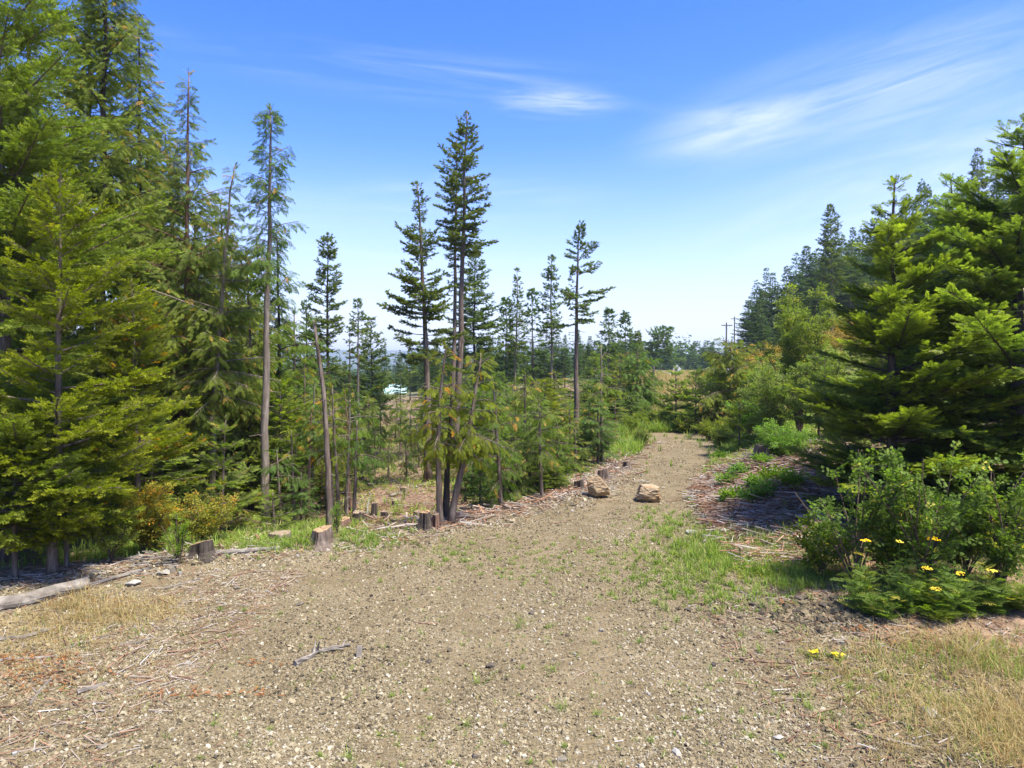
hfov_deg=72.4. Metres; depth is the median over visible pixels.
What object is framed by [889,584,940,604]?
tansy plant
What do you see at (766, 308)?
conifer tree
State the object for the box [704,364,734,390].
bush
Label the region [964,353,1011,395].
fir tree
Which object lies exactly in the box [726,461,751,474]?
leafy plant
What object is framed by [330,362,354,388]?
conifer tree
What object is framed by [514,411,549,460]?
cedar tree
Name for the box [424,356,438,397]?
conifer tree
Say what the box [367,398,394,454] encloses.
cedar tree
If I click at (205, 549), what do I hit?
tree stump
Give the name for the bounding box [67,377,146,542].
cedar tree
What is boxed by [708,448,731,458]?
leafy plant
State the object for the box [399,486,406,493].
tree stump
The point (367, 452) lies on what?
cedar tree
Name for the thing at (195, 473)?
cedar tree
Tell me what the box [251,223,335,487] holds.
cedar tree
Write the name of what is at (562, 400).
cedar tree
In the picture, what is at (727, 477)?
leafy plant
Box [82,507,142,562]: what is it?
bush
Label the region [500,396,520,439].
cedar tree
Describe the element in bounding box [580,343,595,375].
conifer tree
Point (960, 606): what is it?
tansy plant
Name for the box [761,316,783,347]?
conifer tree
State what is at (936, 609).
tansy plant
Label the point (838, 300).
conifer tree
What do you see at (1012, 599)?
tansy plant
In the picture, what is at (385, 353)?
conifer tree
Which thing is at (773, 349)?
bush
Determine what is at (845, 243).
conifer tree
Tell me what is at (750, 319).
conifer tree
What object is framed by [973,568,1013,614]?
tansy plant
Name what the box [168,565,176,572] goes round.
stone
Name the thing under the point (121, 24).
cedar tree
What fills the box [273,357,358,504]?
cedar tree
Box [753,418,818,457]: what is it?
bush
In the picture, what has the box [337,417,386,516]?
cedar tree
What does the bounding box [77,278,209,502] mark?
fir tree
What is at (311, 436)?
cedar tree
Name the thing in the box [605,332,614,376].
conifer tree
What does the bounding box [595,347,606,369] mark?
conifer tree
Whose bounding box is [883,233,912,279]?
conifer tree
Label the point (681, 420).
bush
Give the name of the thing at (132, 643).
fallen branch
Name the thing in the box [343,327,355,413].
dead tree
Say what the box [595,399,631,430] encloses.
cedar tree
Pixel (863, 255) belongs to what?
conifer tree
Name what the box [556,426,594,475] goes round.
cedar tree
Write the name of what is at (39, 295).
fir tree
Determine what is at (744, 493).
leafy plant
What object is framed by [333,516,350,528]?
tree stump
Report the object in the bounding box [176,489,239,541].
bush
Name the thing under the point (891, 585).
tansy plant
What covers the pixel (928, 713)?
stone
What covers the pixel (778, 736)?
stone
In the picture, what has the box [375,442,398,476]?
cedar tree
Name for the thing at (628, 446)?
grass
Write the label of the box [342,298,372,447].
conifer tree
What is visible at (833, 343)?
bush
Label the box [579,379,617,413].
fir tree
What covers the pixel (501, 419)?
cedar tree
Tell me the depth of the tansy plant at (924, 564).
9.75 m
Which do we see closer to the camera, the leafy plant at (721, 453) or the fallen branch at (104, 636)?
the fallen branch at (104, 636)
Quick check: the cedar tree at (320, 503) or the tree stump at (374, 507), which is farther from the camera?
the cedar tree at (320, 503)
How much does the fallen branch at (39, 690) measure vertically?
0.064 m
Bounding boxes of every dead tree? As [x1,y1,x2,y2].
[302,317,332,526]
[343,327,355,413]
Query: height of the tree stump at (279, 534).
0.223 m
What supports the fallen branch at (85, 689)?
on the gravel track
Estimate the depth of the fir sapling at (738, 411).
25.04 m
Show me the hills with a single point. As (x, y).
(342, 356)
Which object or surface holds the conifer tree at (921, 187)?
on the ground at (1010, 620)
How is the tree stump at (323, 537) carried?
on the gravel track
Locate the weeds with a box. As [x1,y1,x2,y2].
[71,315,1023,602]
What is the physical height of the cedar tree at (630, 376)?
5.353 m
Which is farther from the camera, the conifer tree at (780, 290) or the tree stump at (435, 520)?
the conifer tree at (780, 290)
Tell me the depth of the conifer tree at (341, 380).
83.61 m
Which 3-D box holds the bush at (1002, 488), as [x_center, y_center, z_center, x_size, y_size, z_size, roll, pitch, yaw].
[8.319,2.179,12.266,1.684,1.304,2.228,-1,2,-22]
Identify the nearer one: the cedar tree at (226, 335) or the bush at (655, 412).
the cedar tree at (226, 335)
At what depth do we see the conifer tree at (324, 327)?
28.88 m
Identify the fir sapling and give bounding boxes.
[244,489,298,530]
[709,398,758,451]
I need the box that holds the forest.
[271,326,738,394]
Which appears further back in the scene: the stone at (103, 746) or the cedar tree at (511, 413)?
the cedar tree at (511, 413)
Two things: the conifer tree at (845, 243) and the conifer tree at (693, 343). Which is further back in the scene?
the conifer tree at (693, 343)
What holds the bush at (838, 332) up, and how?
on the ground at (1010, 620)
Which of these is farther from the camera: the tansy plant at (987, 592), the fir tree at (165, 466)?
the fir tree at (165, 466)
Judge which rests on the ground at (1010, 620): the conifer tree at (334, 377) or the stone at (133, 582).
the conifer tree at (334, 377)
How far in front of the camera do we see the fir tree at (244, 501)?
16.07 m
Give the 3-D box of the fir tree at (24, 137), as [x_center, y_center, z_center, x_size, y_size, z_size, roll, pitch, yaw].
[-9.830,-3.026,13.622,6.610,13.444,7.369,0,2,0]
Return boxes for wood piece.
[876,631,895,639]
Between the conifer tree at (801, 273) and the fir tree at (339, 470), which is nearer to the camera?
the fir tree at (339, 470)
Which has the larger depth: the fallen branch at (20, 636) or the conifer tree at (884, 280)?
the conifer tree at (884, 280)
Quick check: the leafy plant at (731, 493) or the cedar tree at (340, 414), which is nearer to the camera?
the leafy plant at (731, 493)
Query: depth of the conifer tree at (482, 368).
72.16 m
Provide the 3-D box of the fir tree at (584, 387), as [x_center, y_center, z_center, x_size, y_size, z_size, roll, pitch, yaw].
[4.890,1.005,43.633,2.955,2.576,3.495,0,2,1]
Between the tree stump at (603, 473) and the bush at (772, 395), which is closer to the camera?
the tree stump at (603, 473)
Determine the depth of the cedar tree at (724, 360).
32.78 m
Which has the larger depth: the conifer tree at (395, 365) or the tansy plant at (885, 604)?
the conifer tree at (395, 365)
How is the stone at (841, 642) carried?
on the gravel track
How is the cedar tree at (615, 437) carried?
on the ground at (1010, 620)
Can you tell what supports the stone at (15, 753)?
on the gravel track
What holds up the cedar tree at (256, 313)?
on the ground at (1010, 620)
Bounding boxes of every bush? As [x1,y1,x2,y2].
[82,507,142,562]
[104,476,180,553]
[130,506,177,549]
[161,511,191,564]
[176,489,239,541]
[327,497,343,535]
[620,412,640,430]
[631,409,657,425]
[631,424,653,443]
[645,406,669,423]
[655,404,684,421]
[673,413,702,432]
[683,402,700,414]
[689,373,710,389]
[690,418,724,439]
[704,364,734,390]
[707,422,738,444]
[722,399,761,433]
[731,362,771,394]
[734,351,810,435]
[740,346,782,369]
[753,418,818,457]
[764,340,784,369]
[785,341,858,440]
[786,508,857,577]
[795,449,916,583]
[804,347,855,377]
[821,329,852,351]
[830,319,860,355]
[846,470,944,533]
[851,440,1008,591]
[854,491,930,582]
[900,495,1022,577]
[918,473,1023,533]
[953,448,1023,590]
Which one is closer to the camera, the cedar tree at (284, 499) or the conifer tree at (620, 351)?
the cedar tree at (284, 499)
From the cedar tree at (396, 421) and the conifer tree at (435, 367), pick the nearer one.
the cedar tree at (396, 421)
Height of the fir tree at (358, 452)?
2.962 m
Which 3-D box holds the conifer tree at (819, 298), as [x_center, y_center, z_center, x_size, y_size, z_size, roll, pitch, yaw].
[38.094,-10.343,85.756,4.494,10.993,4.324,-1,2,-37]
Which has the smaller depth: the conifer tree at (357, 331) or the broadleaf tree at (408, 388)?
the conifer tree at (357, 331)
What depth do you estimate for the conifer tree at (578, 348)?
103.57 m
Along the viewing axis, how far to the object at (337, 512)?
13.70 m
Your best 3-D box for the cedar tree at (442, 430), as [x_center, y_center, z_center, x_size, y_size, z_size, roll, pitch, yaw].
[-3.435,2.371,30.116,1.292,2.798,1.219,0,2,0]
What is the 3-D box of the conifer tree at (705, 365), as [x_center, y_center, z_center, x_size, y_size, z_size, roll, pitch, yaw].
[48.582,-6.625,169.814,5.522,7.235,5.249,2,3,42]
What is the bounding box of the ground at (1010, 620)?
[0,288,1023,705]
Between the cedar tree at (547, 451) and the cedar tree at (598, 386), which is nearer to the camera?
the cedar tree at (547, 451)
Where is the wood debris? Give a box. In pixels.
[0,421,1023,767]
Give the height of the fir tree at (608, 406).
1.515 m
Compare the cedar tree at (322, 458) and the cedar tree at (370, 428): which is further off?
the cedar tree at (370, 428)
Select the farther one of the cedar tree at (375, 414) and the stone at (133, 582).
the cedar tree at (375, 414)
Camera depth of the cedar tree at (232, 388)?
17.88 m
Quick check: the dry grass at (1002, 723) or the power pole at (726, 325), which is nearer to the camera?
the dry grass at (1002, 723)
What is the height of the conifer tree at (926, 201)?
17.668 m
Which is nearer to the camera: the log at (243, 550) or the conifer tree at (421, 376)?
the log at (243, 550)
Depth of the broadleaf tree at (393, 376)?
198.24 m
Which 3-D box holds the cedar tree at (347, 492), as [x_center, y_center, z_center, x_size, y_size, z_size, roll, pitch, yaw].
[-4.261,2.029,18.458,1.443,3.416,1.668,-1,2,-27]
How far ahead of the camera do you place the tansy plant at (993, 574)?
9.99 m
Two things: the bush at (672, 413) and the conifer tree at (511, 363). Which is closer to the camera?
the bush at (672, 413)
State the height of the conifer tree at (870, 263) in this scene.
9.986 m
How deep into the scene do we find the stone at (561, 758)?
6.10 m
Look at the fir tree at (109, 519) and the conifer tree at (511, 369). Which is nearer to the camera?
the fir tree at (109, 519)
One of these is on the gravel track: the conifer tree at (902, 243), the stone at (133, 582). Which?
the stone at (133, 582)
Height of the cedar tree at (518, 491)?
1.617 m
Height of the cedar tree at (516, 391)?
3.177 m
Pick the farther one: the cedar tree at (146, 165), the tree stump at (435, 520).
the cedar tree at (146, 165)
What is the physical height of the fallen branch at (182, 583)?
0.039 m
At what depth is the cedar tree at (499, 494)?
16.27 m
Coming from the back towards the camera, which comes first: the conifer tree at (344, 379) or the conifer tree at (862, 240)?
the conifer tree at (862, 240)
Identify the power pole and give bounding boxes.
[721,322,731,352]
[731,316,738,353]
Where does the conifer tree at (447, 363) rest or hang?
on the ground at (1010, 620)
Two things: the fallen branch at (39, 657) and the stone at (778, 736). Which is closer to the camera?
the stone at (778, 736)
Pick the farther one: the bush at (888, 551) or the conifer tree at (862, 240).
the conifer tree at (862, 240)
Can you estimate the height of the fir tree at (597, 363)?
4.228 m
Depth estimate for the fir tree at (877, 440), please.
16.43 m
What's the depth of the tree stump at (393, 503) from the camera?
19.95 m
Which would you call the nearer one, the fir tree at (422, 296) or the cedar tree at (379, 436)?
the fir tree at (422, 296)
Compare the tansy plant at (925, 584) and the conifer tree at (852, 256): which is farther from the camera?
the conifer tree at (852, 256)
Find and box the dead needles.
[0,502,1023,698]
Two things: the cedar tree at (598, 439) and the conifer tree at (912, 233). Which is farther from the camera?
the conifer tree at (912, 233)
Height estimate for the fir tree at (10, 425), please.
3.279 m
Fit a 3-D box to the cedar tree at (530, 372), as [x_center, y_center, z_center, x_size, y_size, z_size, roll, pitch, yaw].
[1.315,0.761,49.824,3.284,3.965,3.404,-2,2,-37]
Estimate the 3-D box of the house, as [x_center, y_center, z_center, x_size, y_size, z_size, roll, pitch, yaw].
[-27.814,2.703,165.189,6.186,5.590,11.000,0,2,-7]
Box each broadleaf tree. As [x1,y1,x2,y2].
[364,371,388,393]
[390,372,407,392]
[398,364,420,391]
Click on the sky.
(702, 145)
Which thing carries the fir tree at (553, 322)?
on the ground at (1010, 620)
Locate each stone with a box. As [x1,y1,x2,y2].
[12,750,19,755]
[96,743,108,748]
[125,579,140,585]
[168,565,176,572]
[472,752,478,758]
[486,663,495,667]
[557,756,566,761]
[672,747,680,755]
[773,734,783,739]
[794,595,803,599]
[836,640,844,644]
[922,707,936,716]
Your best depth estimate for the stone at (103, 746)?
6.29 m
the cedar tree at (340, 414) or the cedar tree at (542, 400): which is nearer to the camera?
the cedar tree at (542, 400)
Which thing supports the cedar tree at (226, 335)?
on the ground at (1010, 620)
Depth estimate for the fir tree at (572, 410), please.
29.05 m
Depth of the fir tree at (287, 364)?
26.02 m
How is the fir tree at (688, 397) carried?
on the ground at (1010, 620)
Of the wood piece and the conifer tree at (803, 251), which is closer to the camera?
the wood piece
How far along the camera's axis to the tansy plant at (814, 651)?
8.26 m
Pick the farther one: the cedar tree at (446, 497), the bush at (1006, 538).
the cedar tree at (446, 497)
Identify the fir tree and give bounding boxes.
[0,0,184,561]
[0,25,78,398]
[0,158,202,574]
[0,398,114,577]
[0,444,145,568]
[10,280,131,469]
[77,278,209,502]
[104,396,214,522]
[165,412,282,532]
[221,375,323,510]
[225,274,301,487]
[244,339,302,456]
[269,438,335,508]
[308,426,351,495]
[335,386,370,426]
[339,412,387,479]
[376,180,474,482]
[383,424,403,440]
[410,395,443,421]
[413,380,443,417]
[421,448,454,477]
[432,110,497,438]
[433,130,483,426]
[436,390,479,426]
[442,247,510,387]
[442,381,450,397]
[457,386,507,466]
[460,458,497,507]
[484,296,524,396]
[488,371,513,395]
[501,267,529,388]
[510,423,553,491]
[516,288,558,386]
[520,397,550,423]
[522,378,563,429]
[522,453,564,492]
[532,254,567,383]
[534,460,571,490]
[547,416,578,445]
[551,406,584,443]
[557,220,615,437]
[558,401,587,431]
[572,424,608,465]
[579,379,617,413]
[579,380,594,399]
[581,356,613,399]
[581,398,618,415]
[591,307,626,377]
[610,310,646,382]
[631,330,644,376]
[656,365,699,424]
[670,367,720,432]
[693,361,728,418]
[736,355,773,428]
[743,373,798,441]
[783,174,1023,536]
[785,347,844,440]
[811,339,934,456]
[848,113,1023,526]
[858,172,1011,480]
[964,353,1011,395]
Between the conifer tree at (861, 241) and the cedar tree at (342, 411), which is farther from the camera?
the conifer tree at (861, 241)
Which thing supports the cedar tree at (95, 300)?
on the ground at (1010, 620)
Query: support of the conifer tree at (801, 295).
on the ground at (1010, 620)
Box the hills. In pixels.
[276,350,697,366]
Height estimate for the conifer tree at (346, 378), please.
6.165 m
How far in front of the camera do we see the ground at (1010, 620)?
11.99 m
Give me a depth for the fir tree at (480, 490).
16.86 m
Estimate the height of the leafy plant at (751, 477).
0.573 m
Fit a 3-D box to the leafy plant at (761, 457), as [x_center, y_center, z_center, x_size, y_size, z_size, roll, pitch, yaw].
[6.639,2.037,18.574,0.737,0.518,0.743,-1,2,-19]
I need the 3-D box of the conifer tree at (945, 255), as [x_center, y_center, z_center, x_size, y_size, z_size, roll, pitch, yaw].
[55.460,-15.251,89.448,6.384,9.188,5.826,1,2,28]
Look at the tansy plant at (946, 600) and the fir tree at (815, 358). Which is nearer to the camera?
the tansy plant at (946, 600)
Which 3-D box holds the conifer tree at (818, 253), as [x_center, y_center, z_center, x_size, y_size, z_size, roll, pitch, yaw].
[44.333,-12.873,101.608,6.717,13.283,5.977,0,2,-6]
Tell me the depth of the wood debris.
12.28 m
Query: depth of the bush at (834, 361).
47.53 m
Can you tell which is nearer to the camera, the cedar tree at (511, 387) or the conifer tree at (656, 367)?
the cedar tree at (511, 387)
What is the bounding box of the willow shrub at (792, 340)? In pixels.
[755,281,842,431]
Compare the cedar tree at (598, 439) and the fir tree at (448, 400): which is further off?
the fir tree at (448, 400)
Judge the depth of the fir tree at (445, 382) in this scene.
52.54 m
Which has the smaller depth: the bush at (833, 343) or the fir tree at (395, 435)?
the fir tree at (395, 435)
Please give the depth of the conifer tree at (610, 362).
80.50 m
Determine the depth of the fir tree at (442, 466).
26.02 m
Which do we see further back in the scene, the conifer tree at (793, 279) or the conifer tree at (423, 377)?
the conifer tree at (793, 279)
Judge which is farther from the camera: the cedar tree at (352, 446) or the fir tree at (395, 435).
the fir tree at (395, 435)
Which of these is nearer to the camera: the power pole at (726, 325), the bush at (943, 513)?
the bush at (943, 513)
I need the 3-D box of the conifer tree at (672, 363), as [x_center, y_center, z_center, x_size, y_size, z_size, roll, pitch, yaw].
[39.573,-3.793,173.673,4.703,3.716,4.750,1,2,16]
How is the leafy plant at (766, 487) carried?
on the ground at (1010, 620)
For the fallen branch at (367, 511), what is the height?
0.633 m
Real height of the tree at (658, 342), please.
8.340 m
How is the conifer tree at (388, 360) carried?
on the ground at (1010, 620)
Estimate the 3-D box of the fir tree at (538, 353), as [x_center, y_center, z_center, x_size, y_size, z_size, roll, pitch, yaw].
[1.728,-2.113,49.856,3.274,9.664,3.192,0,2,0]
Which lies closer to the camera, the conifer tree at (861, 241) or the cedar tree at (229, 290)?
the cedar tree at (229, 290)
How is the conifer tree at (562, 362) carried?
on the ground at (1010, 620)
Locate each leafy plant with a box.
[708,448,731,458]
[714,471,739,484]
[715,484,742,504]
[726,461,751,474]
[737,483,761,502]
[741,471,768,489]
[749,451,776,466]
[749,477,777,498]
[756,461,796,483]
[772,464,810,488]
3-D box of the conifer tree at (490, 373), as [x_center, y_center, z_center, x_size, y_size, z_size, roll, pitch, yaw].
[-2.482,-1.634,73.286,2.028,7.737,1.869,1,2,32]
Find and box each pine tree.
[341,314,399,442]
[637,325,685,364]
[813,203,852,332]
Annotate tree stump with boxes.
[180,539,220,562]
[266,530,292,539]
[303,525,339,551]
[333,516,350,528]
[352,510,367,521]
[370,502,377,515]
[380,510,388,518]
[391,499,400,506]
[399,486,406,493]
[413,510,420,516]
[416,510,433,531]
[431,513,440,528]
[573,478,585,489]
[597,468,611,481]
[622,459,632,469]
[743,443,773,461]
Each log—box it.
[0,577,89,611]
[90,566,150,585]
[185,546,279,555]
[389,482,427,496]
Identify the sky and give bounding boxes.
[1,0,1023,353]
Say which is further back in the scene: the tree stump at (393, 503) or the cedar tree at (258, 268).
the tree stump at (393, 503)
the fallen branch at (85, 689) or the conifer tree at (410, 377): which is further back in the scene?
the conifer tree at (410, 377)
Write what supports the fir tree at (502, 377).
on the ground at (1010, 620)
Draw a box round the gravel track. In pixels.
[0,431,1023,767]
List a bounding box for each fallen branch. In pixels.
[0,627,55,640]
[0,655,54,660]
[30,675,53,704]
[65,621,153,648]
[77,682,106,694]
[119,637,150,645]
[155,560,174,563]
[165,578,199,588]
[292,639,349,665]
[366,492,371,514]
[414,622,437,624]
[437,521,465,529]
[727,656,793,663]
[779,714,800,725]
[845,640,864,645]
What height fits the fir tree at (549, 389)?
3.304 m
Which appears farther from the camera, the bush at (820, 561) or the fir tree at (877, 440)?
the fir tree at (877, 440)
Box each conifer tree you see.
[20,1,149,412]
[284,297,335,419]
[301,231,351,414]
[325,363,340,399]
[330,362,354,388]
[334,368,353,400]
[338,361,348,407]
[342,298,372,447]
[375,348,390,381]
[375,368,388,412]
[380,358,393,382]
[391,350,412,408]
[392,354,403,379]
[401,345,420,399]
[411,346,422,390]
[414,353,429,386]
[414,359,423,388]
[419,360,432,402]
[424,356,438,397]
[429,346,441,397]
[443,341,451,385]
[443,353,465,387]
[450,347,471,394]
[463,333,472,388]
[472,349,485,388]
[476,346,488,386]
[482,332,496,382]
[489,340,507,394]
[499,363,520,394]
[504,332,521,388]
[517,345,538,389]
[518,339,536,386]
[534,350,548,378]
[536,340,553,379]
[537,332,544,370]
[545,345,565,387]
[553,334,565,387]
[553,336,572,391]
[557,335,571,374]
[570,330,586,375]
[570,331,584,383]
[578,336,599,379]
[578,345,587,379]
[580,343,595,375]
[593,340,600,350]
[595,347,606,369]
[603,345,621,376]
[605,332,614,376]
[615,339,627,363]
[622,328,633,352]
[643,354,660,369]
[660,350,675,369]
[665,362,676,369]
[672,341,689,367]
[682,345,702,369]
[689,341,700,365]
[691,357,700,369]
[696,340,708,364]
[701,342,717,367]
[705,347,715,364]
[730,300,763,359]
[735,321,764,351]
[736,280,767,336]
[738,328,775,355]
[739,311,772,351]
[741,290,779,342]
[743,314,775,355]
[744,300,771,340]
[751,268,775,320]
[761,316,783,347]
[764,272,782,322]
[764,282,782,338]
[767,266,797,335]
[771,252,811,315]
[775,276,805,333]
[789,259,814,298]
[794,245,817,297]
[795,292,805,338]
[796,286,826,344]
[797,252,820,304]
[801,250,821,298]
[808,257,839,332]
[815,300,841,335]
[824,256,855,326]
[827,234,858,306]
[833,239,871,323]
[844,243,859,281]
[849,227,861,260]
[849,237,869,286]
[851,251,878,317]
[853,225,870,276]
[855,233,882,282]
[863,217,877,258]
[866,261,881,316]
[879,257,903,308]
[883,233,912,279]
[900,212,924,261]
[910,209,929,263]
[911,229,933,268]
[912,178,929,235]
[921,184,935,228]
[929,242,960,275]
[966,147,995,232]
[991,177,1007,221]
[998,182,1012,219]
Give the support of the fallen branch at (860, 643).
on the gravel track
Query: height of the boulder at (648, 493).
0.426 m
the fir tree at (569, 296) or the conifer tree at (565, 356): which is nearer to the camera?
the fir tree at (569, 296)
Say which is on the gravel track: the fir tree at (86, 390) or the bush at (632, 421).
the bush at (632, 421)
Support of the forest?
on the ground at (1010, 620)
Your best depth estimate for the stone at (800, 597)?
10.17 m
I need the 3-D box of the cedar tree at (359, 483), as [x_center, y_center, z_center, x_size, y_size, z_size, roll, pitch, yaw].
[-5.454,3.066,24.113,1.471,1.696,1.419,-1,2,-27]
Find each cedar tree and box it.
[1,32,121,341]
[8,0,197,532]
[47,174,119,381]
[63,15,191,475]
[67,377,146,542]
[94,125,163,408]
[109,67,260,522]
[117,162,282,515]
[122,121,222,507]
[131,314,189,505]
[142,392,228,507]
[163,209,254,496]
[170,198,273,500]
[171,443,256,524]
[189,355,284,513]
[192,247,289,512]
[219,236,295,430]
[226,103,308,523]
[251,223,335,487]
[257,447,308,523]
[269,427,308,519]
[271,495,298,516]
[272,306,337,459]
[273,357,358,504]
[278,472,320,521]
[292,406,331,520]
[297,377,331,505]
[299,389,345,498]
[302,382,348,514]
[304,400,346,509]
[307,394,359,493]
[310,464,342,508]
[323,387,369,510]
[329,397,378,515]
[331,394,346,451]
[335,450,372,494]
[337,407,353,461]
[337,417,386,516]
[343,420,382,461]
[344,387,367,456]
[352,412,376,482]
[356,393,383,443]
[356,395,387,443]
[363,395,388,426]
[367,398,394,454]
[367,422,390,472]
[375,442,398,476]
[378,433,395,446]
[385,406,415,427]
[386,397,407,448]
[391,420,422,446]
[392,437,418,478]
[396,410,444,431]
[401,408,421,451]
[404,341,478,525]
[406,417,424,465]
[419,412,445,458]
[427,349,510,524]
[427,376,467,517]
[432,401,465,434]
[436,397,472,439]
[442,373,482,395]
[443,431,488,503]
[458,373,523,508]
[463,389,515,410]
[467,388,516,435]
[472,478,497,500]
[473,424,512,488]
[477,463,522,502]
[487,390,519,425]
[489,399,506,439]
[492,442,535,501]
[494,426,521,447]
[498,408,534,453]
[499,381,523,414]
[500,368,551,468]
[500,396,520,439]
[502,397,570,497]
[503,462,533,494]
[505,383,528,407]
[512,390,550,434]
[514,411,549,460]
[519,370,539,410]
[528,371,573,414]
[536,419,582,483]
[545,402,590,446]
[545,407,601,469]
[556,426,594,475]
[560,371,594,414]
[572,390,618,434]
[573,401,614,425]
[574,395,625,463]
[579,368,622,402]
[579,416,620,452]
[582,373,628,412]
[586,343,628,461]
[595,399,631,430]
[599,422,623,444]
[600,352,639,398]
[608,343,673,421]
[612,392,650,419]
[640,376,672,403]
[685,337,762,432]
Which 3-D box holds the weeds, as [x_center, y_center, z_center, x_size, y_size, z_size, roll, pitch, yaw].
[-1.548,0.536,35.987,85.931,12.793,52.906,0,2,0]
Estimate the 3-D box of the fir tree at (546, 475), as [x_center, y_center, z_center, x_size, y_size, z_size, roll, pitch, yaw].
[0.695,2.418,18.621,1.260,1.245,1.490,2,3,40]
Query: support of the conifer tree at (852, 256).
on the ground at (1010, 620)
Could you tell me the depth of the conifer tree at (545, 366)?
81.85 m
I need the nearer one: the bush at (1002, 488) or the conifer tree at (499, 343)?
the bush at (1002, 488)
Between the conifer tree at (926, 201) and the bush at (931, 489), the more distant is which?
the conifer tree at (926, 201)
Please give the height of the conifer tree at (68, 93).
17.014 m
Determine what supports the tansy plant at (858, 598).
on the ground at (1010, 620)
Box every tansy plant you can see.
[805,649,821,659]
[821,651,846,660]
[830,557,880,611]
[837,539,881,600]
[857,586,907,621]
[874,540,917,603]
[877,557,926,614]
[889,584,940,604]
[899,566,943,608]
[908,536,960,603]
[917,587,958,623]
[924,562,974,618]
[931,571,981,616]
[937,574,987,617]
[954,555,1015,611]
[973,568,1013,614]
[974,519,1017,593]
[977,580,1023,608]
[1002,571,1023,610]
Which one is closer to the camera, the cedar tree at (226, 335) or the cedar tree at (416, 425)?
the cedar tree at (226, 335)
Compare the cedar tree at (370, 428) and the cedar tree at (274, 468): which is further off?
the cedar tree at (370, 428)
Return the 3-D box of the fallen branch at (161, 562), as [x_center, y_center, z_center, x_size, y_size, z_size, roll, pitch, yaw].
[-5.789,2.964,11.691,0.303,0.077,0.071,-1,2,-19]
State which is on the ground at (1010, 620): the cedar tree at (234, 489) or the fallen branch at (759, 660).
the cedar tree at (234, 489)
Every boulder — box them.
[587,475,609,496]
[635,484,660,501]
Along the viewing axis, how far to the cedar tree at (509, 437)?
24.96 m
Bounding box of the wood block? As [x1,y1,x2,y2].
[356,645,361,657]
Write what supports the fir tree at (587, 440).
on the ground at (1010, 620)
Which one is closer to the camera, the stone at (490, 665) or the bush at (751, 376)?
the stone at (490, 665)
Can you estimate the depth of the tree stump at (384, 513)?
17.10 m
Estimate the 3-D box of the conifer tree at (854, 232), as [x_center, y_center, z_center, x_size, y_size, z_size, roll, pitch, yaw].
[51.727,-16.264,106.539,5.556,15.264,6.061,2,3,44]
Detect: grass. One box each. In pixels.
[0,346,1023,767]
[0,369,1023,767]
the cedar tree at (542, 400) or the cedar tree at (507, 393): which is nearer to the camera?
the cedar tree at (542, 400)
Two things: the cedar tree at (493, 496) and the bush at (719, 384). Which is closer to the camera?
the cedar tree at (493, 496)
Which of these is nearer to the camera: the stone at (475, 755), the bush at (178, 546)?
the stone at (475, 755)
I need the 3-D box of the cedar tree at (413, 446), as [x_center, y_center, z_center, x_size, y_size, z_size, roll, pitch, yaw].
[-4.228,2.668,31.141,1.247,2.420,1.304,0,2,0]
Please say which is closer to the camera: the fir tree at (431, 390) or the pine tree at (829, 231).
the fir tree at (431, 390)
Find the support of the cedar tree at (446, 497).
on the ground at (1010, 620)
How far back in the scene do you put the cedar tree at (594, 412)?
36.89 m
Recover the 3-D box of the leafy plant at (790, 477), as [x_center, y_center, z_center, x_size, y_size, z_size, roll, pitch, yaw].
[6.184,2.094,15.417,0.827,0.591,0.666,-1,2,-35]
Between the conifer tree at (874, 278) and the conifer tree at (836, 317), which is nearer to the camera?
the conifer tree at (836, 317)
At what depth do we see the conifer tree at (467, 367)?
85.26 m
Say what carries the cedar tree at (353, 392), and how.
on the ground at (1010, 620)
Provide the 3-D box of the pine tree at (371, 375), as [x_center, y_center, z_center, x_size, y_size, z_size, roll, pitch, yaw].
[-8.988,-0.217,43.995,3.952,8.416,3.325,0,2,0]
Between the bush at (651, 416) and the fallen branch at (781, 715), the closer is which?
the fallen branch at (781, 715)
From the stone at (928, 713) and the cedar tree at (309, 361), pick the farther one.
the cedar tree at (309, 361)
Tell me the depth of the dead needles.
7.95 m
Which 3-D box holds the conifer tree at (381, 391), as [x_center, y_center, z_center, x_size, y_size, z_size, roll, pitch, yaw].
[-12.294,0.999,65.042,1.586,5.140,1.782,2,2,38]
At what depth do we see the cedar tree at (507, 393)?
34.41 m
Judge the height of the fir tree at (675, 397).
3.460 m
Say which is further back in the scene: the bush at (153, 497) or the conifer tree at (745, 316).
the conifer tree at (745, 316)
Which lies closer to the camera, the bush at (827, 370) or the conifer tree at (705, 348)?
the bush at (827, 370)
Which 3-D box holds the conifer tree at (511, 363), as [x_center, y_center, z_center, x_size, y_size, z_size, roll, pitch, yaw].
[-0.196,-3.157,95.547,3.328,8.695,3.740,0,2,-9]
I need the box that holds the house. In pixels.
[384,384,407,393]
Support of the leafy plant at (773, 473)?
on the ground at (1010, 620)
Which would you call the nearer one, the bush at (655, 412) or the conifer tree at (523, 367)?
the bush at (655, 412)
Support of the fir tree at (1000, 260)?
on the ground at (1010, 620)
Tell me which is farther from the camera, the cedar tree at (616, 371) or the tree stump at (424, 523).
the cedar tree at (616, 371)
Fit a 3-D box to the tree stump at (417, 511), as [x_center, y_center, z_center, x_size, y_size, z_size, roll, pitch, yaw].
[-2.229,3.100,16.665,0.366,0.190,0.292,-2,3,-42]
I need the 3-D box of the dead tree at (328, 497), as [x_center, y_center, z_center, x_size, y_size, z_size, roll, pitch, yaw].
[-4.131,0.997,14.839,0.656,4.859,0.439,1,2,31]
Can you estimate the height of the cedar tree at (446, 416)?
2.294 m

